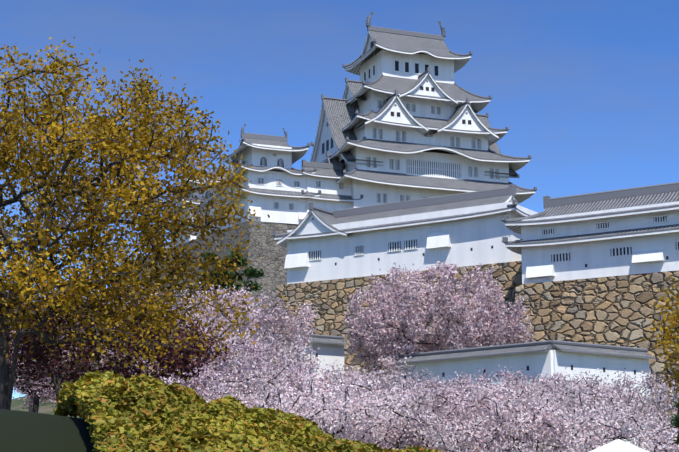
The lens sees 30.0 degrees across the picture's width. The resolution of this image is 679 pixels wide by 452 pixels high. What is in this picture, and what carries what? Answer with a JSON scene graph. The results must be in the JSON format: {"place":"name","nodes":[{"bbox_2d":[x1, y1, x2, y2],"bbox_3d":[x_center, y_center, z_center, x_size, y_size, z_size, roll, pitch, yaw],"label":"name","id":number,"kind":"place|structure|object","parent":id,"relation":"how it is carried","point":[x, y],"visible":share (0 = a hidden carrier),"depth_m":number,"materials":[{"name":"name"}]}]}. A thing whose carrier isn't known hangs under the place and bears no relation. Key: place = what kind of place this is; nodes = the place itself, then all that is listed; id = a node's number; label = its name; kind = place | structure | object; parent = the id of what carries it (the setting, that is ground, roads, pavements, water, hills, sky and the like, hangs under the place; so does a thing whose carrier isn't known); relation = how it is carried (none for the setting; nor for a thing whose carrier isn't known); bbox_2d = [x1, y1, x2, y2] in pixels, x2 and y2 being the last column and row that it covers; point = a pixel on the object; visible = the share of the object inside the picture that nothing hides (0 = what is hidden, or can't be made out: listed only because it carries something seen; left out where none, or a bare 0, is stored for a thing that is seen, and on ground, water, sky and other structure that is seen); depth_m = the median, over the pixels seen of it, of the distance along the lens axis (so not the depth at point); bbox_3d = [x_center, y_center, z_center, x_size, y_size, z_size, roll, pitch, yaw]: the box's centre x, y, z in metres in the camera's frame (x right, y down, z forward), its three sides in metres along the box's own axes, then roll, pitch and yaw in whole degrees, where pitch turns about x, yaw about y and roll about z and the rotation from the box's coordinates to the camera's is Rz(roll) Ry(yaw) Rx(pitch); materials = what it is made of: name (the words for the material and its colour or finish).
{"place":"outdoors","nodes":[
{"label":"outdoors","id":0,"kind":"place"},
{"bbox_2d":[7,290,138,398],"bbox_3d":[-11.134,5.791,41.630,9.701,8.034,9.295,0,-11,-1],"label":"cherry","id":1,"kind":"object","parent":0,"point":[48,378],"depth_m":40.61,"materials":[{"name":"pink plant"}]},
{"bbox_2d":[11,300,211,412],"bbox_3d":[-10.866,6.878,49.338,11.804,8.561,10.813,0,-11,-1],"label":"cherry","id":2,"kind":"object","parent":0,"point":[173,381],"depth_m":49.11,"materials":[{"name":"pink plant"}]},
{"bbox_2d":[8,286,244,401],"bbox_3d":[-7.658,5.293,37.515,9.669,7.426,6.592,0,-11,-1],"label":"dark tree","id":3,"kind":"object","parent":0,"point":[171,356],"depth_m":37.28,"materials":[{"name":"plant"}]},
{"bbox_2d":[0,37,269,409],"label":"yellow tree","id":4,"kind":"object","parent":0,"point":[115,149],"depth_m":29.45,"materials":[{"name":"yellow plant"}]},
{"bbox_2d":[0,225,283,409],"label":"tree","id":5,"kind":"object","parent":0,"point":[163,340],"depth_m":28.33,"materials":[{"name":"plant"}]},
{"bbox_2d":[11,353,274,417],"bbox_3d":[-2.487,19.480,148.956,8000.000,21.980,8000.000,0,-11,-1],"label":"ground","id":6,"kind":"structure","parent":0,"point":[16,404],"depth_m":146.53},
{"bbox_2d":[8,294,85,411],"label":"cherry tree","id":7,"kind":"object","parent":6,"relation":"on","point":[30,409],"depth_m":85.93,"materials":[{"name":"plant"}]},
{"bbox_2d":[120,221,296,356],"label":"stone base","id":8,"kind":"object","parent":6,"relation":"on","point":[267,249],"visible":0.06,"depth_m":172.40,"materials":[{"name":"grey stone"}]},
{"bbox_2d":[164,164,226,246],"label":"castle turret","id":9,"kind":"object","parent":8,"relation":"on","point":[206,193],"visible":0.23,"depth_m":201.20,"materials":[{"name":"paint"}]},
{"bbox_2d":[197,186,227,233],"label":"wing","id":10,"kind":"structure","parent":8,"relation":"on","point":[218,197],"depth_m":191.21,"materials":[{"name":"grey stone"}]},
{"bbox_2d":[214,124,321,229],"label":"castle turret","id":11,"kind":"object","parent":8,"relation":"on","point":[276,185],"visible":0.79,"depth_m":176.07,"materials":[{"name":"paint"}]},
{"bbox_2d":[0,370,441,451],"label":"hedge","id":12,"kind":"object","parent":6,"relation":"on","point":[142,412],"depth_m":5.75,"materials":[{"name":"plant"}]},
{"bbox_2d":[183,357,394,442],"bbox_3d":[-1.962,7.815,47.306,9.950,5.920,9.074,0,-11,-1],"label":"cherry","id":13,"kind":"object","parent":6,"relation":"on","point":[290,378],"depth_m":46.46,"materials":[{"name":"pink plant"}]},
{"bbox_2d":[283,333,347,391],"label":"wall","id":14,"kind":"structure","parent":6,"relation":"on","point":[330,350],"depth_m":101.90,"materials":[{"name":"paint"}]},
{"bbox_2d":[160,355,484,451],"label":"cherry tree","id":15,"kind":"object","parent":6,"relation":"on","point":[332,415],"depth_m":25.46,"materials":[{"name":"pink plant"}]},
{"bbox_2d":[275,261,521,395],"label":"stone wall","id":16,"kind":"structure","parent":6,"relation":"on","point":[330,299],"depth_m":115.46,"materials":[{"name":"beige stone"}]},
{"bbox_2d":[271,184,536,283],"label":"castle building","id":17,"kind":"structure","parent":16,"relation":"on","point":[462,229],"depth_m":115.00,"materials":[{"name":"paint"}]},
{"bbox_2d":[289,356,530,434],"bbox_3d":[2.138,8.143,49.304,12.246,6.021,11.067,0,-11,-1],"label":"cherry","id":18,"kind":"object","parent":6,"relation":"on","point":[385,377],"depth_m":48.06,"materials":[{"name":"pink plant"}]},
{"bbox_2d":[232,373,605,451],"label":"cherry tree","id":19,"kind":"object","parent":6,"relation":"on","point":[491,431],"depth_m":27.44,"materials":[{"name":"pink plant"}]},
{"bbox_2d":[341,260,535,385],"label":"weeping cherry","id":20,"kind":"object","parent":6,"relation":"on","point":[487,314],"depth_m":90.97,"materials":[{"name":"pink plant"}]},
{"bbox_2d":[381,340,557,451],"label":"wall","id":21,"kind":"structure","parent":6,"relation":"on","point":[530,358],"depth_m":83.93,"materials":[{"name":"paint"}]},
{"bbox_2d":[348,375,678,451],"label":"cherry tree","id":22,"kind":"object","parent":6,"relation":"on","point":[589,416],"depth_m":27.84,"materials":[{"name":"pink plant"}]},
{"bbox_2d":[425,365,645,448],"bbox_3d":[7.512,9.014,54.304,12.212,5.979,11.172,0,-11,-1],"label":"cherry","id":23,"kind":"object","parent":6,"relation":"on","point":[509,376],"depth_m":53.29,"materials":[{"name":"pink plant"}]},
{"bbox_2d":[509,368,678,450],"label":"cherry","id":24,"kind":"object","parent":6,"relation":"on","point":[646,408],"depth_m":48.40,"materials":[{"name":"pink plant"}]},
{"bbox_2d":[511,270,678,451],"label":"stone wall","id":25,"kind":"structure","parent":6,"relation":"on","point":[615,310],"depth_m":96.53,"materials":[{"name":"beige stone"}]},
{"bbox_2d":[501,182,678,283],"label":"castle building","id":26,"kind":"structure","parent":25,"relation":"on","point":[627,231],"depth_m":99.15,"materials":[{"name":"paint"}]},
{"bbox_2d":[547,340,655,451],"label":"wall","id":27,"kind":"structure","parent":6,"relation":"on","point":[578,357],"depth_m":82.60,"materials":[{"name":"paint"}]},
{"bbox_2d":[589,439,648,451],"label":"event tent","id":28,"kind":"object","parent":6,"relation":"on","point":[618,445],"visible":1,"depth_m":20.42,"materials":[{"name":"white fabric"}]},
{"bbox_2d":[642,276,678,397],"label":"tree","id":29,"kind":"object","parent":6,"relation":"on","point":[672,323],"depth_m":22.30,"materials":[{"name":"yellow plant"}]},
{"bbox_2d":[83,285,226,345],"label":"cherry tree","id":30,"kind":"object","parent":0,"point":[212,326],"depth_m":93.07,"materials":[{"name":"pink plant"}]},
{"bbox_2d":[17,320,307,410],"bbox_3d":[-7.227,8.069,54.108,13.154,7.797,11.879,0,-11,-1],"label":"cherry","id":31,"kind":"object","parent":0,"point":[196,384],"depth_m":54.44,"materials":[{"name":"pink plant"}]},
{"bbox_2d":[141,282,318,364],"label":"cherry tree","id":32,"kind":"object","parent":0,"point":[267,318],"depth_m":82.07,"materials":[{"name":"pink plant"}]},
{"bbox_2d":[198,250,264,299],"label":"pine by wall","id":33,"kind":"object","parent":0,"point":[251,273],"depth_m":140.38,"materials":[{"name":"green plant"}]},
{"bbox_2d":[202,324,320,379],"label":"cherry tree","id":34,"kind":"object","parent":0,"point":[300,358],"depth_m":73.39,"materials":[{"name":"pink plant"}]},
{"bbox_2d":[0,0,678,398],"label":"sky","id":35,"kind":"structure","parent":0,"point":[588,90],"materials":[{"name":"blue"}]},
{"bbox_2d":[667,398,678,444],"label":"pine","id":36,"kind":"object","parent":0,"point":[675,419],"depth_m":14.92,"materials":[{"name":"green plant"}]},
{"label":"keep stone base","id":37,"kind":"object","parent":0,"visible":0},
{"bbox_2d":[300,160,363,213],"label":"wing","id":38,"kind":"structure","parent":37,"relation":"on","point":[325,178],"depth_m":177.98,"materials":[{"name":"white paint"}]},
{"bbox_2d":[310,12,536,207],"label":"keep","id":39,"kind":"structure","parent":37,"relation":"on","point":[400,120],"depth_m":187.50,"materials":[{"name":"paint"}]}
]}

